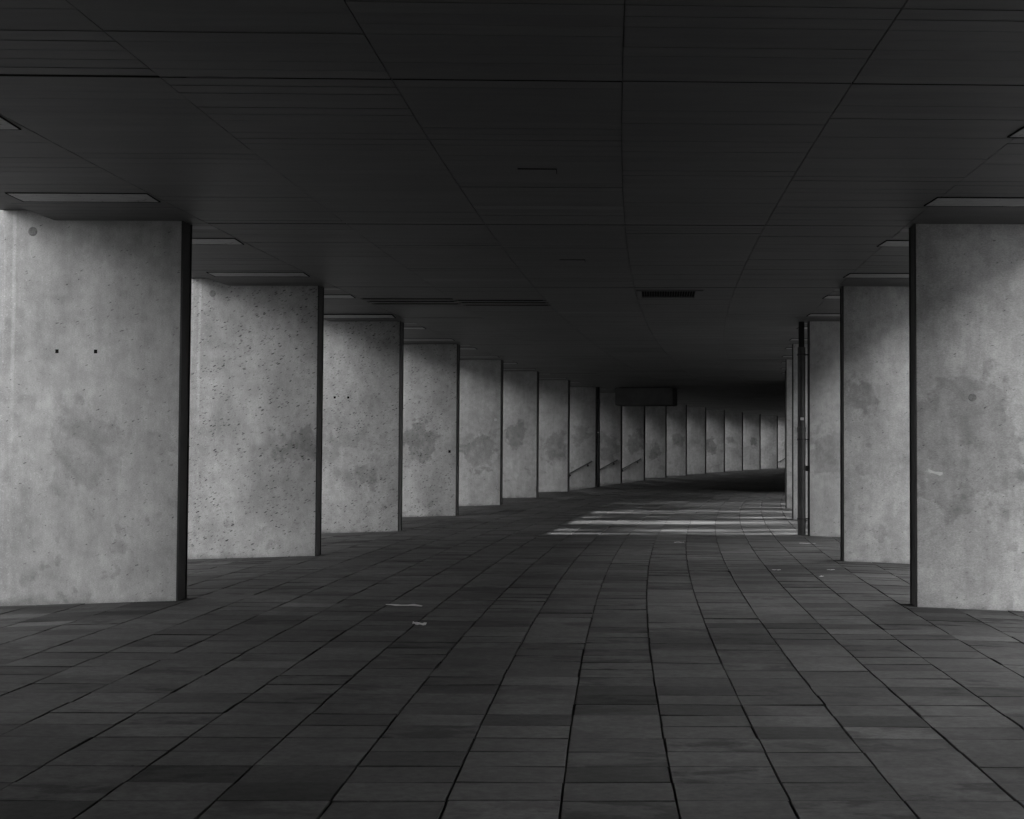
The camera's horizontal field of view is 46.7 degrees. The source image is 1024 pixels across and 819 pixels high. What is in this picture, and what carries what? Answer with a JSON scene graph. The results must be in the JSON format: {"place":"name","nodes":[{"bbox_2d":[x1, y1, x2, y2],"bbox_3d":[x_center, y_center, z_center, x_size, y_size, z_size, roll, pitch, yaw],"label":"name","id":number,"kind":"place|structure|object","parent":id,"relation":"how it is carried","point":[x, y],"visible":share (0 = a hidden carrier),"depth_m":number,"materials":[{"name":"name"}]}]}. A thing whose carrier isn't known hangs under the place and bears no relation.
{"place":"outdoors","nodes":[
{"label":"outdoors","id":0,"kind":"place"},
{"bbox_2d":[0,0,1023,416],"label":"ceiling","id":1,"kind":"structure","parent":0,"point":[766,176],"depth_m":9.49,"materials":[{"name":"grey concrete"}]},
{"bbox_2d":[0,116,20,129],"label":"ceiling light","id":2,"kind":"object","parent":1,"relation":"attached to","point":[5,124],"visible":1,"depth_m":8.79,"materials":[{"name":"grey plastic"}]},
{"bbox_2d":[5,192,160,202],"bbox_3d":[-4.100,-2.033,11.375,1.351,0.014,0.394,0,-2,0],"label":"ceiling light","id":3,"kind":"object","parent":1,"relation":"attached to","point":[83,197],"visible":1,"depth_m":11.36,"materials":[{"name":"grey plastic"}]},
{"bbox_2d":[192,238,243,244],"bbox_3d":[-3.837,-1.958,13.807,1.351,0.015,0.404,0,-2,1],"label":"ceiling light","id":4,"kind":"object","parent":1,"relation":"attached to","point":[215,241],"visible":0.43,"depth_m":13.79,"materials":[{"name":"grey plastic"}]},
{"bbox_2d":[206,272,309,276],"bbox_3d":[-3.516,-1.877,16.471,1.351,0.014,0.394,0,-2,2],"label":"ceiling light","id":5,"kind":"object","parent":1,"relation":"attached to","point":[258,274],"visible":1,"depth_m":16.47,"materials":[{"name":"grey plastic"}]},
{"bbox_2d":[324,295,354,297],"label":"ceiling light","id":6,"kind":"object","parent":1,"relation":"attached to","point":[338,296],"visible":0.39,"depth_m":18.86,"materials":[{"name":"grey plastic"}]},
{"bbox_2d":[324,314,395,317],"bbox_3d":[-2.809,-1.693,21.550,1.351,0.017,0.394,0,-5,3],"label":"ceiling light","id":7,"kind":"object","parent":1,"relation":"attached to","point":[359,316],"visible":0.74,"depth_m":21.50,"materials":[{"name":"grey plastic"}]},
{"bbox_2d":[364,298,457,303],"bbox_3d":[-1.652,-1.785,19.521,1.457,0.014,0.826,0,-2,3],"label":"slot vent","id":8,"kind":"object","parent":1,"relation":"attached to","point":[411,301],"visible":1,"depth_m":19.59,"materials":[{"name":"black metal"}]},
{"bbox_2d":[404,327,425,328],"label":"ceiling light","id":9,"kind":"object","parent":1,"relation":"attached to","point":[414,328],"visible":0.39,"depth_m":23.98,"materials":[{"name":"grey plastic"}]},
{"bbox_2d":[404,339,454,340],"bbox_3d":[-1.978,-1.564,26.613,1.351,0.014,0.394,0,-2,5],"label":"ceiling light","id":10,"kind":"object","parent":1,"relation":"attached to","point":[429,340],"visible":0.68,"depth_m":26.70,"materials":[{"name":"grey plastic"}]},
{"bbox_2d":[460,356,498,357],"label":"ceiling light","id":11,"kind":"object","parent":1,"relation":"attached to","point":[475,356],"visible":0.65,"depth_m":31.53,"materials":[{"name":"grey plastic"}]},
{"bbox_2d":[458,300,547,305],"bbox_3d":[-0.143,-1.773,19.619,1.457,0.014,0.820,0,-2,3],"label":"slot vent","id":12,"kind":"object","parent":1,"relation":"attached to","point":[503,302],"visible":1,"depth_m":19.69,"materials":[{"name":"black metal"}]},
{"bbox_2d":[518,168,556,173],"bbox_3d":[0.218,-2.043,10.172,0.342,0.010,0.166,0,-2,0],"label":"access hatch","id":13,"kind":"object","parent":1,"relation":"attached to","point":[535,171],"visible":1,"depth_m":10.16,"materials":[{"name":"black metal"}]},
{"bbox_2d":[615,387,676,405],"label":"hanging box","id":14,"kind":"object","parent":1,"relation":"hanging from","point":[649,396],"visible":0.99,"depth_m":47.66,"materials":[{"name":"black metal"}]},
{"bbox_2d":[636,290,702,297],"bbox_3d":[2.423,-1.780,18.258,1.064,0.024,0.800,0,-2,2],"label":"ceiling grille","id":15,"kind":"object","parent":1,"relation":"attached to","point":[669,293],"visible":1,"depth_m":18.28,"materials":[{"name":"metal"}]},
{"bbox_2d":[807,313,839,315],"bbox_3d":[5.905,-1.679,21.064,1.286,0.014,0.394,0,-2,3],"label":"ceiling light","id":16,"kind":"object","parent":1,"relation":"attached to","point":[825,314],"visible":0.43,"depth_m":20.98,"materials":[{"name":"grey plastic"}]},
{"bbox_2d":[822,295,839,298],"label":"ceiling light","id":17,"kind":"object","parent":1,"relation":"attached to","point":[832,297],"visible":0.32,"depth_m":18.58,"materials":[{"name":"grey plastic"}]},
{"bbox_2d":[843,273,908,277],"bbox_3d":[5.207,-1.829,16.195,1.286,0.014,0.394,0,-2,2],"label":"ceiling light","id":18,"kind":"object","parent":1,"relation":"attached to","point":[877,275],"visible":0.61,"depth_m":16.18,"materials":[{"name":"grey plastic"}]},
{"bbox_2d":[877,240,908,246],"bbox_3d":[4.888,-1.907,13.642,1.286,0.014,0.404,0,-2,1],"label":"ceiling light","id":19,"kind":"object","parent":1,"relation":"attached to","point":[895,243],"visible":0.35,"depth_m":13.63,"materials":[{"name":"grey plastic"}]},
{"bbox_2d":[924,197,1023,206],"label":"ceiling light","id":20,"kind":"object","parent":1,"relation":"attached to","point":[980,201],"visible":1,"depth_m":11.31,"materials":[{"name":"grey plastic"}]},
{"bbox_2d":[1007,126,1023,137],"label":"ceiling light","id":21,"kind":"object","parent":1,"relation":"attached to","point":[1019,133],"visible":1,"depth_m":8.86,"materials":[{"name":"grey plastic"}]},
{"bbox_2d":[0,468,1023,818],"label":"pavement","id":22,"kind":"structure","parent":0,"point":[704,646],"depth_m":8.31,"materials":[{"name":"tile"}]},
{"bbox_2d":[0,210,191,605],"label":"concrete pillar","id":23,"kind":"structure","parent":22,"relation":"on","point":[95,335],"depth_m":12.52,"materials":[{"name":"concrete"}]},
{"bbox_2d":[188,278,323,558],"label":"concrete pillar","id":24,"kind":"structure","parent":22,"relation":"on","point":[256,424],"depth_m":17.62,"materials":[{"name":"concrete"}]},
{"bbox_2d":[321,320,403,532],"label":"concrete pillar","id":25,"kind":"structure","parent":22,"relation":"on","point":[362,438],"depth_m":22.70,"materials":[{"name":"concrete"}]},
{"bbox_2d":[386,604,421,605],"bbox_3d":[-1.104,2.000,12.135,0.385,0.008,0.142,0,-2,0],"label":"paper scrap","id":26,"kind":"object","parent":22,"relation":"on","point":[404,605],"visible":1,"depth_m":12.12,"materials":[{"name":"white paper"}]},
{"bbox_2d":[412,621,426,624],"bbox_3d":[-0.853,1.965,10.919,0.135,0.008,0.223,0,-2,0],"label":"paper scrap","id":27,"kind":"object","parent":22,"relation":"on","point":[418,623],"visible":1,"depth_m":10.89,"materials":[{"name":"white paper"}]},
{"bbox_2d":[402,344,459,516],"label":"concrete pillar","id":28,"kind":"structure","parent":22,"relation":"on","point":[431,407],"depth_m":27.75,"materials":[{"name":"concrete"}]},
{"bbox_2d":[459,360,502,505],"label":"concrete pillar","id":29,"kind":"structure","parent":22,"relation":"on","point":[481,440],"depth_m":32.78,"materials":[{"name":"concrete"}]},
{"bbox_2d":[503,371,538,497],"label":"concrete pillar","id":30,"kind":"structure","parent":22,"relation":"on","point":[520,434],"depth_m":37.79,"materials":[{"name":"concrete"}]},
{"bbox_2d":[539,380,569,491],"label":"concrete pillar","id":31,"kind":"structure","parent":22,"relation":"on","point":[554,435],"depth_m":42.77,"materials":[{"name":"concrete"}]},
{"bbox_2d":[570,387,597,489],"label":"concrete pillar","id":32,"kind":"structure","parent":22,"relation":"on","point":[583,426],"depth_m":47.72,"materials":[{"name":"concrete"}]},
{"bbox_2d":[570,461,592,475],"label":"handrail","id":33,"kind":"object","parent":32,"relation":"attached to","point":[581,467],"visible":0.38,"depth_m":47.60,"materials":[{"name":"metal"}]},
{"bbox_2d":[596,387,599,486],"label":"downpipe","id":34,"kind":"object","parent":32,"relation":"attached to","point":[598,437],"visible":0.91,"depth_m":47.65,"materials":[{"name":"grey metal"}]},
{"bbox_2d":[600,393,621,485],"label":"concrete pillar","id":35,"kind":"structure","parent":22,"relation":"on","point":[610,432],"depth_m":52.63,"materials":[{"name":"concrete"}]},
{"bbox_2d":[600,459,617,469],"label":"handrail","id":36,"kind":"object","parent":35,"relation":"attached to","point":[609,464],"visible":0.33,"depth_m":52.51,"materials":[{"name":"metal"}]},
{"bbox_2d":[622,406,644,482],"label":"concrete pillar","id":37,"kind":"structure","parent":22,"relation":"on","point":[633,433],"depth_m":57.52,"materials":[{"name":"concrete"}]},
{"bbox_2d":[622,458,640,471],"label":"handrail","id":38,"kind":"object","parent":37,"relation":"attached to","point":[631,464],"visible":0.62,"depth_m":57.41,"materials":[{"name":"metal"}]},
{"bbox_2d":[645,406,666,477],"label":"concrete pillar","id":39,"kind":"structure","parent":22,"relation":"on","point":[655,441],"depth_m":62.37,"materials":[{"name":"concrete"}]},
{"bbox_2d":[667,405,686,475],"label":"concrete pillar","id":40,"kind":"structure","parent":22,"relation":"on","point":[677,440],"depth_m":67.19,"materials":[{"name":"concrete"}]},
{"bbox_2d":[687,407,705,473],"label":"concrete pillar","id":41,"kind":"structure","parent":22,"relation":"on","point":[696,440],"depth_m":71.96,"materials":[{"name":"concrete"}]},
{"bbox_2d":[706,410,724,472],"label":"concrete pillar","id":42,"kind":"structure","parent":22,"relation":"on","point":[715,440],"depth_m":76.70,"materials":[{"name":"concrete"}]},
{"bbox_2d":[725,412,742,470],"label":"concrete pillar","id":43,"kind":"structure","parent":22,"relation":"on","point":[733,441],"depth_m":81.39,"materials":[{"name":"concrete"}]},
{"bbox_2d":[743,414,760,469],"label":"concrete pillar","id":44,"kind":"structure","parent":22,"relation":"on","point":[751,441],"depth_m":86.05,"materials":[{"name":"concrete"}]},
{"bbox_2d":[761,416,777,468],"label":"concrete pillar","id":45,"kind":"structure","parent":22,"relation":"on","point":[769,442],"depth_m":90.64,"materials":[{"name":"concrete"}]},
{"bbox_2d":[778,417,784,467],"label":"concrete pillar","id":46,"kind":"structure","parent":22,"relation":"on","point":[781,439],"depth_m":95.34,"materials":[{"name":"concrete"}]},
{"bbox_2d":[785,371,785,499],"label":"concrete pillar","id":47,"kind":"structure","parent":22,"relation":"on","point":[785,435],"depth_m":36.68,"materials":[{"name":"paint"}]},
{"bbox_2d":[786,359,791,508],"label":"concrete pillar","id":48,"kind":"structure","parent":22,"relation":"on","point":[788,433],"depth_m":31.86,"materials":[{"name":"concrete"}]},
{"bbox_2d":[792,344,807,519],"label":"concrete pillar","id":49,"kind":"structure","parent":22,"relation":"on","point":[794,432],"depth_m":27.03,"materials":[{"name":"concrete"}]},
{"bbox_2d":[807,321,839,536],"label":"concrete pillar","id":50,"kind":"structure","parent":22,"relation":"on","point":[824,427],"depth_m":22.16,"materials":[{"name":"concrete"}]},
{"bbox_2d":[797,322,808,535],"bbox_3d":[5.451,0.367,22.251,0.218,4.070,0.169,0,-2,4],"label":"downpipe","id":51,"kind":"object","parent":50,"relation":"attached to","point":[803,468],"visible":0.94,"depth_m":22.19,"materials":[{"name":"grey metal"}]},
{"bbox_2d":[840,286,909,563],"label":"concrete pillar","id":52,"kind":"structure","parent":22,"relation":"on","point":[874,441],"depth_m":17.28,"materials":[{"name":"concrete"}]},
{"bbox_2d":[909,224,1023,610],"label":"concrete pillar","id":53,"kind":"structure","parent":22,"relation":"on","point":[966,361],"depth_m":12.40,"materials":[{"name":"concrete"}]}
]}

